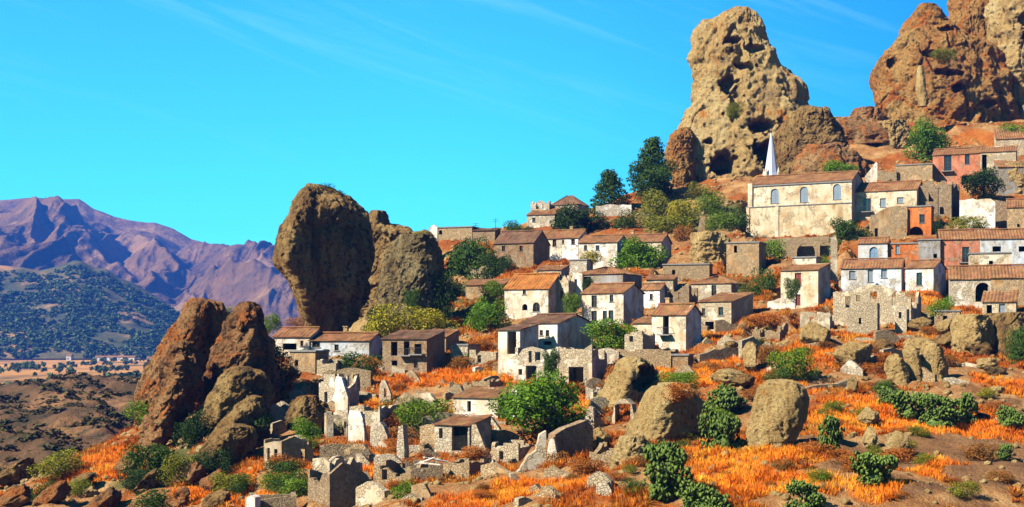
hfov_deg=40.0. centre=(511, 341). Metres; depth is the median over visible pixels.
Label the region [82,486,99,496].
boulder
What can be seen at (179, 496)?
boulder
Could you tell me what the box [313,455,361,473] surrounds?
ruined house
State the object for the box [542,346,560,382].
tree
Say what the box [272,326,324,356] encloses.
house
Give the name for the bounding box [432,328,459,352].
house
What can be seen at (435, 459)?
roof beam
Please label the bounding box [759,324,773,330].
boulder
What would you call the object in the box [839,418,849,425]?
dry shrub
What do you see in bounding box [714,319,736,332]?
ruined wall
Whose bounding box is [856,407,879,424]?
boulder
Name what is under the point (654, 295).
house
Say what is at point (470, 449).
dry shrub
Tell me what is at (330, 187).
shrub
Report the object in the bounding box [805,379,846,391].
ruined wall
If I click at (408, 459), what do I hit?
dry shrub
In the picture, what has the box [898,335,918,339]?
ruined wall
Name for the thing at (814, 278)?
house
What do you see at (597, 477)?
ruined wall
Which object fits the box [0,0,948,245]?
sky
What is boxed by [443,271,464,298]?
tree
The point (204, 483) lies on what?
boulder
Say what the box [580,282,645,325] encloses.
house
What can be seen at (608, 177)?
pine tree
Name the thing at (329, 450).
ruined house
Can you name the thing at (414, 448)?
ruined wall
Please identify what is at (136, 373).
valley trees
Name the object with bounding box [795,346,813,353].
shrub
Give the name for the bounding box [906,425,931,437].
shrub
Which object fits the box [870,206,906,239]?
house
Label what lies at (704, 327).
ruined wall
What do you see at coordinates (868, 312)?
ruined wall
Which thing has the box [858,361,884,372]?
dry shrub
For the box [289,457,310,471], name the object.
dry shrub
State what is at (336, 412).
ruined wall
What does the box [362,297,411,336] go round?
shrub
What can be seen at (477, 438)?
ruined wall
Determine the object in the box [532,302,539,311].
window
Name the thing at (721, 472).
dry shrub
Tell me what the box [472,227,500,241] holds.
house
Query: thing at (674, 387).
dry shrub
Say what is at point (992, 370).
boulder
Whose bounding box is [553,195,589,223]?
house
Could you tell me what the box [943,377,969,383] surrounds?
ruined wall
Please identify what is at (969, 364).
ruined wall
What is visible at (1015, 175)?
rock
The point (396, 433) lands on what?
dry shrub
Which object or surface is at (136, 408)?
shrub
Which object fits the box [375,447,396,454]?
dry shrub
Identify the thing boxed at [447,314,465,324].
dry shrub
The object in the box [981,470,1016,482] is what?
dry shrub
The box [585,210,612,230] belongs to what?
shrub
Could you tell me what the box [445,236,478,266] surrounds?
tree
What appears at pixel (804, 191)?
window
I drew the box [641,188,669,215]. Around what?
shrub
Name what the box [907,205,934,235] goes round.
house
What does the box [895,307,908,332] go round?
ruined wall
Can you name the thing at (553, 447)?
ruined wall
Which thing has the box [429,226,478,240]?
house
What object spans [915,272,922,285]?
window
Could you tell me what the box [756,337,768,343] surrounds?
shrub
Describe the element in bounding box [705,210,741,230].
shrub
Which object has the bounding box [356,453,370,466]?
ruined wall
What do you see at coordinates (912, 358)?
boulder
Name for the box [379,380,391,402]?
ruined wall
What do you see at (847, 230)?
tree
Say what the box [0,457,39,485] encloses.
boulder
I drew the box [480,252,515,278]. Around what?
tree
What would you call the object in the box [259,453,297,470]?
dry shrub
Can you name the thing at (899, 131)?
rock
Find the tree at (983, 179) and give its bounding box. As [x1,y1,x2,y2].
[958,166,1007,198]
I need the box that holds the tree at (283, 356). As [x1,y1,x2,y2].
[274,344,292,384]
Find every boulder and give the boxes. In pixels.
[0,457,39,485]
[0,485,33,506]
[32,480,71,506]
[70,472,94,491]
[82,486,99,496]
[88,486,121,506]
[112,451,138,472]
[133,468,159,493]
[162,487,190,506]
[170,429,188,440]
[173,461,207,483]
[194,445,201,452]
[198,468,221,491]
[201,489,230,506]
[212,457,233,469]
[257,425,270,442]
[593,426,612,444]
[605,415,612,420]
[709,368,743,384]
[724,341,737,347]
[729,374,755,387]
[742,341,756,371]
[746,379,809,448]
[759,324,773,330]
[799,321,830,343]
[801,370,821,376]
[832,341,873,366]
[847,376,857,391]
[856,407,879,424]
[861,376,871,380]
[862,426,880,448]
[871,338,896,350]
[872,379,897,387]
[884,353,909,385]
[884,430,908,456]
[902,337,935,353]
[902,346,922,380]
[907,317,932,331]
[919,343,948,380]
[931,331,951,347]
[933,318,951,333]
[964,342,992,355]
[974,412,989,419]
[975,357,999,368]
[983,366,1006,375]
[990,386,1003,392]
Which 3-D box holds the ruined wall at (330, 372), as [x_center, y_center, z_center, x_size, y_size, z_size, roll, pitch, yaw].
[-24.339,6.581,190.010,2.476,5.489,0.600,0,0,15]
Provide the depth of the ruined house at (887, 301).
206.28 m
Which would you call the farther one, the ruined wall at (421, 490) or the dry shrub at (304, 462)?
the dry shrub at (304, 462)
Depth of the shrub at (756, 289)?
221.66 m
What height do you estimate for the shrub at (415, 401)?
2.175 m
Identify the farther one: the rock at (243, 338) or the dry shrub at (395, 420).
the rock at (243, 338)
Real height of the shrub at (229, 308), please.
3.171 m
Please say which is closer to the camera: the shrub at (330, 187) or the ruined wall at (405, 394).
the ruined wall at (405, 394)
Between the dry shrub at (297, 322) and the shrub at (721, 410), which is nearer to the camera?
the shrub at (721, 410)
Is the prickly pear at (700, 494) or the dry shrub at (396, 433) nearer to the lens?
the prickly pear at (700, 494)
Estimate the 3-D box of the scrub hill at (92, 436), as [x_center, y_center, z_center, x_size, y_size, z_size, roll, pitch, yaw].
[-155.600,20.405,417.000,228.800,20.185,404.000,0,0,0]
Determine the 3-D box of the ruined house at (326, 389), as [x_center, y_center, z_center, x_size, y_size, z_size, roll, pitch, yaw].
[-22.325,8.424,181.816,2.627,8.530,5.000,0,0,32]
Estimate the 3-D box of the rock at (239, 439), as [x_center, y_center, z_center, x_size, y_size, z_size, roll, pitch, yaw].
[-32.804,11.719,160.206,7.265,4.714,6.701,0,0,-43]
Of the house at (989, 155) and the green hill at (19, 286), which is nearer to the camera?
the house at (989, 155)
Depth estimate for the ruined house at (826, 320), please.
201.94 m
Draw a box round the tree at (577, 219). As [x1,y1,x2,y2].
[549,202,592,231]
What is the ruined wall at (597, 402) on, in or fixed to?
on the hillside
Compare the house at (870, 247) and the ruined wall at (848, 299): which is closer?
the ruined wall at (848, 299)
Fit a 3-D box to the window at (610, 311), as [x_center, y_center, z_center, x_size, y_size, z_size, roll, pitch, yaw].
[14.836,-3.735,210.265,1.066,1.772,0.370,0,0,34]
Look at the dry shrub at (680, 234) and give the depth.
279.32 m
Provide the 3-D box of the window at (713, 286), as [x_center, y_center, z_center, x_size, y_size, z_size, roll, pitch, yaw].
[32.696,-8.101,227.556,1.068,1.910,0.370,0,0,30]
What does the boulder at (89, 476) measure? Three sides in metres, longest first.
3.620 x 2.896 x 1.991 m
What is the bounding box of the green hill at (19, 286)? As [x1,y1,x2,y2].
[0,260,175,358]
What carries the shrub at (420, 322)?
on the hillside
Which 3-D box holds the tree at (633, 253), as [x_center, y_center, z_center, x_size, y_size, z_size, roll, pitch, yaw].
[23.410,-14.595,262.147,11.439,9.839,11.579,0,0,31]
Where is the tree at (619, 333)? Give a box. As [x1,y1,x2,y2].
[580,317,637,348]
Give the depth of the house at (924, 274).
231.87 m
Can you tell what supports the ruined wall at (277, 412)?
on the hillside
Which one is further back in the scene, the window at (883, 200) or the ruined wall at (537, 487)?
the window at (883, 200)
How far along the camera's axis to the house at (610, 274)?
232.56 m
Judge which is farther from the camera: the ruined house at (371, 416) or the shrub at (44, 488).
the ruined house at (371, 416)
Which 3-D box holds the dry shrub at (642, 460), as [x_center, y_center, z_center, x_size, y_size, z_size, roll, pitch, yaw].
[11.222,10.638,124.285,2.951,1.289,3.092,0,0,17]
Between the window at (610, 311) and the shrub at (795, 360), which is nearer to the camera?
the shrub at (795, 360)
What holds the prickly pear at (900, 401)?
on the hillside
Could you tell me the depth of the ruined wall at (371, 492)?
130.60 m
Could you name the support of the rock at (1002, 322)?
on the hillside
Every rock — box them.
[133,297,225,428]
[137,339,203,443]
[141,380,186,448]
[195,366,274,427]
[196,423,257,466]
[201,301,280,404]
[212,395,268,431]
[272,183,374,333]
[279,369,284,391]
[285,395,333,430]
[349,318,384,333]
[359,210,438,319]
[375,234,444,329]
[596,356,660,411]
[609,434,649,470]
[624,382,703,442]
[664,127,695,187]
[677,6,809,180]
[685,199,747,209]
[688,230,730,265]
[773,105,846,175]
[792,142,869,176]
[835,114,889,143]
[850,106,888,120]
[869,2,1020,124]
[877,119,911,147]
[915,65,927,106]
[946,0,988,37]
[950,314,995,354]
[983,0,1023,119]
[986,312,1023,357]
[1005,161,1023,192]
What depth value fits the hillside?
158.86 m
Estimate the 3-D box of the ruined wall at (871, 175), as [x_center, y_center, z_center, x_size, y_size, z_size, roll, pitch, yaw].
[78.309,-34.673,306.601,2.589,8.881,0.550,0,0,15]
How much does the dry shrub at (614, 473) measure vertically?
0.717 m
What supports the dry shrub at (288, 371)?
on the hillside
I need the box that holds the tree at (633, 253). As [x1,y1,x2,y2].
[608,236,669,268]
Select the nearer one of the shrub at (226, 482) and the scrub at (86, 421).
the shrub at (226, 482)
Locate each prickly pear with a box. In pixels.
[642,438,693,502]
[674,479,730,506]
[697,409,746,452]
[703,382,746,413]
[784,478,826,506]
[816,414,845,455]
[849,451,898,485]
[876,385,895,404]
[888,389,929,419]
[917,392,965,428]
[954,392,978,423]
[993,443,1013,460]
[996,404,1023,427]
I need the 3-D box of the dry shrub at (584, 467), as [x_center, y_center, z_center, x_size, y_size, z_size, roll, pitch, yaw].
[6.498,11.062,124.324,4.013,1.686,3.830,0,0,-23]
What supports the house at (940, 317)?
on the hillside
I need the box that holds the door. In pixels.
[796,294,800,305]
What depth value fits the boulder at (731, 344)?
183.17 m
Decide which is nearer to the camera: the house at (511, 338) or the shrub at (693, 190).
the house at (511, 338)
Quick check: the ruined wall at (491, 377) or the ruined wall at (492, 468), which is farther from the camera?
the ruined wall at (491, 377)
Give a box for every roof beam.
[419,462,440,465]
[424,457,447,461]
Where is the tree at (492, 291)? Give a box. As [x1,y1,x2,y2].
[478,279,504,305]
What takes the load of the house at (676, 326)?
on the hillside
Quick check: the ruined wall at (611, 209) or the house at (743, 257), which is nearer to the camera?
the house at (743, 257)
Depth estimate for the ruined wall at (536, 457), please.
130.94 m
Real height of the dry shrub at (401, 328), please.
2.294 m
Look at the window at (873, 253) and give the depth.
253.07 m
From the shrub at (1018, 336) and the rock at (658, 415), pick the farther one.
the shrub at (1018, 336)
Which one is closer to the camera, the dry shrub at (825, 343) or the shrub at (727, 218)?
the dry shrub at (825, 343)
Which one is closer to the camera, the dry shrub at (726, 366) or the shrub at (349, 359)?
the dry shrub at (726, 366)
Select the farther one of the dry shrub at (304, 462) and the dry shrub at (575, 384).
the dry shrub at (575, 384)
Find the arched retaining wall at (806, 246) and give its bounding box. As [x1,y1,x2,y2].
[766,236,832,257]
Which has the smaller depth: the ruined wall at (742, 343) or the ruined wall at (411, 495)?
the ruined wall at (411, 495)
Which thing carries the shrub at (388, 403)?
on the hillside
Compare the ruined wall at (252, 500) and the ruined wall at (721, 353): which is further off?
the ruined wall at (721, 353)
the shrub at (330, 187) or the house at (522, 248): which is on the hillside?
the house at (522, 248)
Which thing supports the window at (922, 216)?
in the house at (920, 218)
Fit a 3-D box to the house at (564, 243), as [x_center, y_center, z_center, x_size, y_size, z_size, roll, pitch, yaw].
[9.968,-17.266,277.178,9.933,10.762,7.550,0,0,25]
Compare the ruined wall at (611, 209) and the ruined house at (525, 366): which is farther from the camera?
the ruined wall at (611, 209)
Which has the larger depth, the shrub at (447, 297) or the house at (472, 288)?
the house at (472, 288)
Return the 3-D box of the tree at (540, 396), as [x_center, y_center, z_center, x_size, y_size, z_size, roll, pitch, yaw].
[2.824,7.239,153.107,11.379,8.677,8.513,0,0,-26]
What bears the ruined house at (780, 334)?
on the hillside
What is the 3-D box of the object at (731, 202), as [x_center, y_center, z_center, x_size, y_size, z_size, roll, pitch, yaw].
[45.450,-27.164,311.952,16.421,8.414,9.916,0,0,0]
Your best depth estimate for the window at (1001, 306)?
208.93 m
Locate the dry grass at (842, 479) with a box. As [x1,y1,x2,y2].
[0,241,1023,506]
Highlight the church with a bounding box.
[746,128,862,237]
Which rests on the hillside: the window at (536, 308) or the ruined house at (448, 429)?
the ruined house at (448, 429)
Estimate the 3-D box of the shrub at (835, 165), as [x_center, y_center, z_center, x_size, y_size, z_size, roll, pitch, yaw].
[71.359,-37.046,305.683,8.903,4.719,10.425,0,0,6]
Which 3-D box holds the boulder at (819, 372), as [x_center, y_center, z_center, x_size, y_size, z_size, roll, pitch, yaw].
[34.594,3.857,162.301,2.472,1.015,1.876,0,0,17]
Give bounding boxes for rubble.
[0,121,1023,506]
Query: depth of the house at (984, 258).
236.95 m
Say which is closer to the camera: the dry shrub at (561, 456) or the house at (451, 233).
the dry shrub at (561, 456)
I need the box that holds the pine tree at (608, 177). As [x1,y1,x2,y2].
[589,169,634,212]
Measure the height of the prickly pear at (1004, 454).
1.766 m
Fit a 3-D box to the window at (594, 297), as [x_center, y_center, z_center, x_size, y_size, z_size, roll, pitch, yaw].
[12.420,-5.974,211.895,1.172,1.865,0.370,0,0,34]
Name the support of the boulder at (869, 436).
on the hillside
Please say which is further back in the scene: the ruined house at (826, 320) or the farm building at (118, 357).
the farm building at (118, 357)
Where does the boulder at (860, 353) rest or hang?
on the hillside
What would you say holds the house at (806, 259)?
on the hillside
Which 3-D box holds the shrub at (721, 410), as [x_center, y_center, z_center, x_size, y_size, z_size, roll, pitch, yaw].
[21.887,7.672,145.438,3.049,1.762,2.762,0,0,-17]
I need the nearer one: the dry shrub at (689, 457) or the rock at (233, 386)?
the dry shrub at (689, 457)
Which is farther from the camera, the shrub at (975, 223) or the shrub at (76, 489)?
the shrub at (975, 223)
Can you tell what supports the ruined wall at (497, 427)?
on the hillside
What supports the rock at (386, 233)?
on the hillside
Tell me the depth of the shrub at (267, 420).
165.21 m
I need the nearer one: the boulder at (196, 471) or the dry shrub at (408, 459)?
the dry shrub at (408, 459)
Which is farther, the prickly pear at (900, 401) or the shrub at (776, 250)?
the shrub at (776, 250)
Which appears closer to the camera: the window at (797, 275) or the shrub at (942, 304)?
the shrub at (942, 304)
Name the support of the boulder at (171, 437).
on the hillside
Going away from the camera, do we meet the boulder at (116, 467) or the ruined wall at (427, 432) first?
the ruined wall at (427, 432)
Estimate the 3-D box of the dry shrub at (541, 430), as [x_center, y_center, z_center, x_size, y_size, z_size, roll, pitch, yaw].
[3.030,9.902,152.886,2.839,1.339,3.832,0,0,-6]
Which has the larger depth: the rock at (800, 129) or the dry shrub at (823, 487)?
the rock at (800, 129)
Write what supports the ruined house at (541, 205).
on the hillside
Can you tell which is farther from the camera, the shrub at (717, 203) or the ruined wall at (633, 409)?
the shrub at (717, 203)
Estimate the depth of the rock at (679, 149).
328.37 m
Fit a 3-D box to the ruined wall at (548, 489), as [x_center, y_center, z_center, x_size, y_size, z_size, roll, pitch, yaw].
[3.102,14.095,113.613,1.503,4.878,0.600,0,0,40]
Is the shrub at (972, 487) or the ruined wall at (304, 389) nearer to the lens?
the shrub at (972, 487)
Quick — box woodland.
[0,264,179,359]
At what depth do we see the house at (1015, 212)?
274.28 m
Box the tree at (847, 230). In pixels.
[827,216,873,255]
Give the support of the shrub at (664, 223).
on the hillside
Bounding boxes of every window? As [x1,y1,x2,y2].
[311,341,320,347]
[333,344,338,350]
[413,360,417,368]
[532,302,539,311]
[590,295,596,307]
[592,311,596,322]
[603,311,607,323]
[609,310,612,321]
[712,285,715,295]
[717,307,723,315]
[770,189,778,203]
[795,273,801,285]
[799,187,807,202]
[833,184,841,199]
[849,271,854,278]
[864,198,870,210]
[867,270,873,282]
[869,247,877,259]
[880,198,885,206]
[881,268,886,277]
[896,197,902,203]
[896,245,899,253]
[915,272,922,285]
[920,214,924,222]
[944,156,950,170]
[962,247,968,261]
[964,155,969,164]
[998,304,1004,312]
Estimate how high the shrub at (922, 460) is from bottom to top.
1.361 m
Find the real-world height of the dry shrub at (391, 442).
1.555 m
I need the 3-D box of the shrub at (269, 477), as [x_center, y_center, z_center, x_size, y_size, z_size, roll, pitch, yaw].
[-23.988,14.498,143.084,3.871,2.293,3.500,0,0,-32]
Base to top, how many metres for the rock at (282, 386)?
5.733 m
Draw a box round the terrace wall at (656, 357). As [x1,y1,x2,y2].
[614,349,678,368]
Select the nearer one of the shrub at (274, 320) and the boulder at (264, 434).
the boulder at (264, 434)
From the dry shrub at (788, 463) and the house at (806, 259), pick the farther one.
the house at (806, 259)
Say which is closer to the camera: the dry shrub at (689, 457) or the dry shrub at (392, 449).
the dry shrub at (689, 457)
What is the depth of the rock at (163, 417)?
171.06 m
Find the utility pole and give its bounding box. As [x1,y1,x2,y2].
[935,188,940,216]
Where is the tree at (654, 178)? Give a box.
[628,157,677,200]
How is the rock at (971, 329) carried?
on the hillside
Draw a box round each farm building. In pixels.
[66,354,73,359]
[95,356,136,359]
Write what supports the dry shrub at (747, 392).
on the hillside
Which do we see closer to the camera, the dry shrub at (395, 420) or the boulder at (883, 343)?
the dry shrub at (395, 420)
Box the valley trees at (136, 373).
[0,357,149,385]
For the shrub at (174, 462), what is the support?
on the hillside
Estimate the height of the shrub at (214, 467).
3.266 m
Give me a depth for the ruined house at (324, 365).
191.81 m
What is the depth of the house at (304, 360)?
193.67 m
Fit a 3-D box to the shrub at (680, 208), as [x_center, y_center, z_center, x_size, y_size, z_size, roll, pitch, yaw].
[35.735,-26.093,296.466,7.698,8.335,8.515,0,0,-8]
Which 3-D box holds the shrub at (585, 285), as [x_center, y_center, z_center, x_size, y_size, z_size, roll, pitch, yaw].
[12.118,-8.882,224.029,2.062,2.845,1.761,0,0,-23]
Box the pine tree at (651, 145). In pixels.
[626,136,674,195]
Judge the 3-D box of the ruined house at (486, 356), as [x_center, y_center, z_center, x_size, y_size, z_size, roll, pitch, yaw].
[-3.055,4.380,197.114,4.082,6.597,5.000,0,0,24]
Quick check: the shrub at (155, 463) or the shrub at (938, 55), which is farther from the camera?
the shrub at (938, 55)
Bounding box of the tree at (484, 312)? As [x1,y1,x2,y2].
[462,296,511,332]
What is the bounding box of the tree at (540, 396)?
[485,368,588,435]
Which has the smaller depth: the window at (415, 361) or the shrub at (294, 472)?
the shrub at (294, 472)
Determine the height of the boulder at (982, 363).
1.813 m
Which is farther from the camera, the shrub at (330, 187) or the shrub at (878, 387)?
the shrub at (330, 187)
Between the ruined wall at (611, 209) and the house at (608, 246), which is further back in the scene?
the ruined wall at (611, 209)
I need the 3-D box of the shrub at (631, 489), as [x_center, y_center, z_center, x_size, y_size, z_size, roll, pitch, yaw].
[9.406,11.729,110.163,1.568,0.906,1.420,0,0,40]
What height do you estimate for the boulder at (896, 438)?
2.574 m
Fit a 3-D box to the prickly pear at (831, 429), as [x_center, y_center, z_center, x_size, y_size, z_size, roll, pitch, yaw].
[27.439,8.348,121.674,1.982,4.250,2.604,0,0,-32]
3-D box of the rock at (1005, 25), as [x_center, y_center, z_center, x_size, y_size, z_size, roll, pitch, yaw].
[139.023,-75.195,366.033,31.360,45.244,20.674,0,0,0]
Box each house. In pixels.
[249,492,296,506]
[264,436,313,462]
[265,441,278,470]
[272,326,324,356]
[288,350,329,373]
[308,326,382,357]
[308,463,370,506]
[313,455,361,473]
[317,359,348,375]
[319,374,358,405]
[320,444,368,461]
[324,411,347,438]
[349,405,397,425]
[373,459,425,484]
[380,329,445,373]
[406,459,442,480]
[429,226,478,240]
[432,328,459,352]
[432,414,493,453]
[443,458,486,480]
[449,344,479,358]
[451,386,513,418]
[463,379,500,389]
[465,278,510,298]
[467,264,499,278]
[469,350,497,367]
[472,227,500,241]
[490,440,535,462]
[493,229,550,266]
[496,323,540,375]
[503,270,561,319]
[514,347,574,381]
[518,313,594,352]
[526,207,563,227]
[531,201,553,210]
[535,264,569,276]
[543,226,588,260]
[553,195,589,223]
[557,275,574,312]
[559,344,606,383]
[569,259,592,275]
[572,266,643,288]
[578,234,625,268]
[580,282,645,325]
[586,387,601,399]
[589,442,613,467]
[623,231,672,268]
[625,331,654,350]
[631,316,651,334]
[641,282,667,307]
[645,274,678,290]
[650,298,703,351]
[662,263,712,280]
[665,285,697,304]
[671,354,694,367]
[688,275,747,299]
[697,292,754,330]
[725,241,766,274]
[752,323,787,341]
[779,262,831,307]
[791,256,822,263]
[800,311,833,329]
[833,284,920,325]
[840,257,905,292]
[855,180,922,220]
[857,236,890,259]
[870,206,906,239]
[877,170,896,180]
[888,242,917,262]
[895,163,933,180]
[904,259,947,295]
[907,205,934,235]
[917,239,940,260]
[919,181,958,219]
[932,146,982,187]
[933,310,961,324]
[937,226,979,270]
[947,262,990,307]
[968,252,1011,266]
[976,199,1006,227]
[977,228,1023,265]
[979,145,1017,188]
[981,290,1018,313]
[988,264,1023,306]
[993,128,1023,155]
[993,159,1023,194]
[1006,198,1023,227]
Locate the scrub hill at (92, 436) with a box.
[0,373,136,467]
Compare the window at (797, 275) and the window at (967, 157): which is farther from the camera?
the window at (967, 157)
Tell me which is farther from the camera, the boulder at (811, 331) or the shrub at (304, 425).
the boulder at (811, 331)
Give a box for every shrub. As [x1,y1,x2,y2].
[26,448,86,479]
[30,479,55,501]
[67,478,93,496]
[115,468,149,490]
[119,442,178,482]
[122,399,151,423]
[128,488,169,506]
[156,453,200,485]
[168,421,190,441]
[172,409,213,448]
[192,446,235,474]
[201,454,236,467]
[208,471,256,494]
[225,306,233,320]
[227,473,250,495]
[240,403,273,430]
[258,472,289,492]
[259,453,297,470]
[264,313,281,334]
[264,459,303,477]
[266,468,307,493]
[277,477,307,496]
[282,366,296,375]
[285,316,303,325]
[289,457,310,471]
[290,378,313,384]
[291,415,323,438]
[297,434,321,448]
[306,378,323,394]
[316,183,345,194]
[334,419,347,432]
[339,351,385,374]
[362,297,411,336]
[365,306,386,323]
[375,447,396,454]
[376,395,402,411]
[381,413,404,426]
[382,437,416,447]
[386,326,416,335]
[386,480,404,489]
[388,425,419,442]
[388,478,417,498]
[392,398,455,431]
[394,306,459,329]
[399,457,419,463]
[402,287,420,314]
[403,396,427,408]
[414,229,430,234]
[431,271,454,319]
[446,355,479,370]
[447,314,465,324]
[455,445,492,458]
[461,353,480,363]
[465,337,496,349]
[469,489,495,497]
[475,482,493,489]
[481,359,497,368]
[502,220,522,230]
[521,226,533,231]
[528,426,549,436]
[546,450,570,462]
[562,292,581,312]
[563,474,580,480]
[564,382,585,390]
[566,456,611,475]
[580,250,602,264]
[582,277,592,290]
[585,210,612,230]
[592,379,604,389]
[593,438,608,450]
[604,364,614,378]
[607,471,631,479]
[608,209,644,228]
[619,477,649,495]
[620,464,637,473]
[623,454,649,467]
[623,486,638,494]
[640,214,697,232]
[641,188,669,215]
[655,371,701,388]
[662,381,700,401]
[663,198,701,225]
[671,438,690,447]
[672,223,694,241]
[679,448,696,461]
[685,432,698,440]
[686,180,710,197]
[692,361,719,370]
[694,188,725,215]
[702,333,722,338]
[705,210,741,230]
[708,363,745,373]
[708,407,739,416]
[719,469,737,475]
[720,205,751,236]
[725,99,743,121]
[736,274,762,295]
[738,389,755,400]
[741,313,786,325]
[750,264,778,291]
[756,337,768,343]
[757,344,784,361]
[761,239,788,259]
[762,366,793,381]
[762,480,776,486]
[766,348,819,379]
[770,458,797,471]
[783,277,801,301]
[793,440,838,454]
[794,317,812,326]
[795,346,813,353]
[803,466,832,482]
[813,407,833,414]
[815,341,837,347]
[819,485,831,492]
[820,160,859,171]
[821,253,830,267]
[821,399,844,412]
[826,448,853,457]
[828,454,857,465]
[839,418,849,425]
[842,463,853,471]
[850,406,864,416]
[857,341,879,352]
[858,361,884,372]
[863,443,884,456]
[872,380,900,392]
[876,353,890,361]
[877,446,913,461]
[888,426,905,432]
[891,490,911,497]
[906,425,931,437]
[908,439,918,448]
[912,452,938,464]
[919,325,941,334]
[924,296,955,316]
[929,47,957,64]
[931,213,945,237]
[944,354,962,365]
[945,215,990,228]
[947,480,982,498]
[949,477,964,482]
[955,443,1001,460]
[975,387,996,398]
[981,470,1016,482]
[982,399,1014,411]
[997,122,1023,133]
[1003,326,1023,363]
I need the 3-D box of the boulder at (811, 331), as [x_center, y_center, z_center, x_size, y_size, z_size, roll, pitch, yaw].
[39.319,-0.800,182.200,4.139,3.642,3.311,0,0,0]
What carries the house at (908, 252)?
on the hillside
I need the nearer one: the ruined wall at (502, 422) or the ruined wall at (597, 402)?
the ruined wall at (597, 402)
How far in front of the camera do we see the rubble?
155.40 m
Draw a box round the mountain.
[0,196,303,338]
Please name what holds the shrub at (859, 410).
on the hillside
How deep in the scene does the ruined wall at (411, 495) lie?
124.02 m
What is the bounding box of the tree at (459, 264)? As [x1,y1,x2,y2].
[444,236,496,279]
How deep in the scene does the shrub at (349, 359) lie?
193.40 m
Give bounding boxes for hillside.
[3,119,1023,506]
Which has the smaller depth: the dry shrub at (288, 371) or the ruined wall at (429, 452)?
the ruined wall at (429, 452)
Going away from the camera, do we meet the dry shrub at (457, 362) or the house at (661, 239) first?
the dry shrub at (457, 362)
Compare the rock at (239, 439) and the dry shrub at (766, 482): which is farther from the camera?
the rock at (239, 439)
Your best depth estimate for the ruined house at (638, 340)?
184.80 m
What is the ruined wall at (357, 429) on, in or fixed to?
on the hillside
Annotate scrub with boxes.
[0,371,140,472]
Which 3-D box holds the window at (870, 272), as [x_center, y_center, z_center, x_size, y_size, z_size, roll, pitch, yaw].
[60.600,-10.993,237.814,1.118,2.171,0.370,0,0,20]
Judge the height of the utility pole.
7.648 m
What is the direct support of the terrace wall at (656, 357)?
on the hillside
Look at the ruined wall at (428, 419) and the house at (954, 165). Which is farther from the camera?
the house at (954, 165)
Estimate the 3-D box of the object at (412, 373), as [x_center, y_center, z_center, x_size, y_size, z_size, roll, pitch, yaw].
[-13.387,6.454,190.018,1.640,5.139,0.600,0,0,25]
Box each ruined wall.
[245,494,259,506]
[268,404,286,425]
[270,420,287,436]
[277,401,288,410]
[289,389,303,400]
[293,381,318,391]
[299,385,314,394]
[322,370,336,377]
[327,401,334,410]
[333,410,348,420]
[334,419,341,432]
[335,376,349,414]
[337,368,371,390]
[344,444,372,454]
[348,410,366,441]
[351,374,373,386]
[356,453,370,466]
[356,481,388,506]
[359,391,377,403]
[369,454,381,462]
[370,421,390,448]
[374,453,403,465]
[378,365,407,374]
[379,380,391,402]
[394,392,422,405]
[397,424,408,459]
[402,493,423,500]
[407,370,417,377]
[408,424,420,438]
[409,445,419,452]
[411,483,431,497]
[412,391,422,397]
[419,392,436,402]
[420,424,434,451]
[420,440,430,451]
[422,416,440,424]
[422,448,438,457]
[429,225,437,241]
[436,412,455,419]
[443,392,453,401]
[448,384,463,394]
[454,434,467,450]
[471,424,491,462]
[473,366,485,372]
[481,376,502,385]
[481,462,511,477]
[491,416,501,437]
[492,419,508,425]
[493,361,497,371]
[493,429,517,445]
[509,472,519,481]
[514,496,532,506]
[516,430,545,472]
[530,484,540,494]
[533,492,550,497]
[541,485,558,498]
[544,467,570,477]
[547,437,559,460]
[548,420,592,457]
[573,273,583,308]
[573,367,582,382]
[584,406,594,427]
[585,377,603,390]
[587,471,613,487]
[590,396,608,414]
[594,417,603,427]
[596,204,631,216]
[596,481,613,495]
[598,348,619,371]
[612,398,636,423]
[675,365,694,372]
[696,347,737,363]
[698,216,704,231]
[701,322,708,330]
[702,337,712,344]
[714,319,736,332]
[717,335,737,346]
[738,336,761,360]
[761,341,773,352]
[767,298,795,308]
[775,342,818,346]
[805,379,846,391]
[831,235,836,284]
[840,359,863,375]
[846,295,859,305]
[847,301,879,334]
[854,337,873,341]
[865,162,876,181]
[869,355,878,362]
[873,329,899,342]
[880,348,903,357]
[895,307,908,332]
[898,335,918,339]
[922,367,936,381]
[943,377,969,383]
[959,199,994,228]
[961,362,979,368]
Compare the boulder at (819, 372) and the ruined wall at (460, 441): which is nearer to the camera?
the ruined wall at (460, 441)
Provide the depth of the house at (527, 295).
224.21 m
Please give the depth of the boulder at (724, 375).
159.38 m
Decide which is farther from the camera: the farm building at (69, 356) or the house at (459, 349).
the farm building at (69, 356)
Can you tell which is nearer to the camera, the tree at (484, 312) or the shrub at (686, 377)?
the shrub at (686, 377)
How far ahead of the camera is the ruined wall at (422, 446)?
149.48 m
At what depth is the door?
219.87 m
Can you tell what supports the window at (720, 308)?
in the house at (731, 308)
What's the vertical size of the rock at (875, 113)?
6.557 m
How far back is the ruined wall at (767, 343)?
176.25 m
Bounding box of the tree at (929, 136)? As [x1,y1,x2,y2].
[902,116,953,163]
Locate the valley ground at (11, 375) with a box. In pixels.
[0,359,146,385]
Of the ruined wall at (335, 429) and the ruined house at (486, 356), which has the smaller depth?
the ruined wall at (335, 429)
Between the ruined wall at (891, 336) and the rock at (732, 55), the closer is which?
the ruined wall at (891, 336)
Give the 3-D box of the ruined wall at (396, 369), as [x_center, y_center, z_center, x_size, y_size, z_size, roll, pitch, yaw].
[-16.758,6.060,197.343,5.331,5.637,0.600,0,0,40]

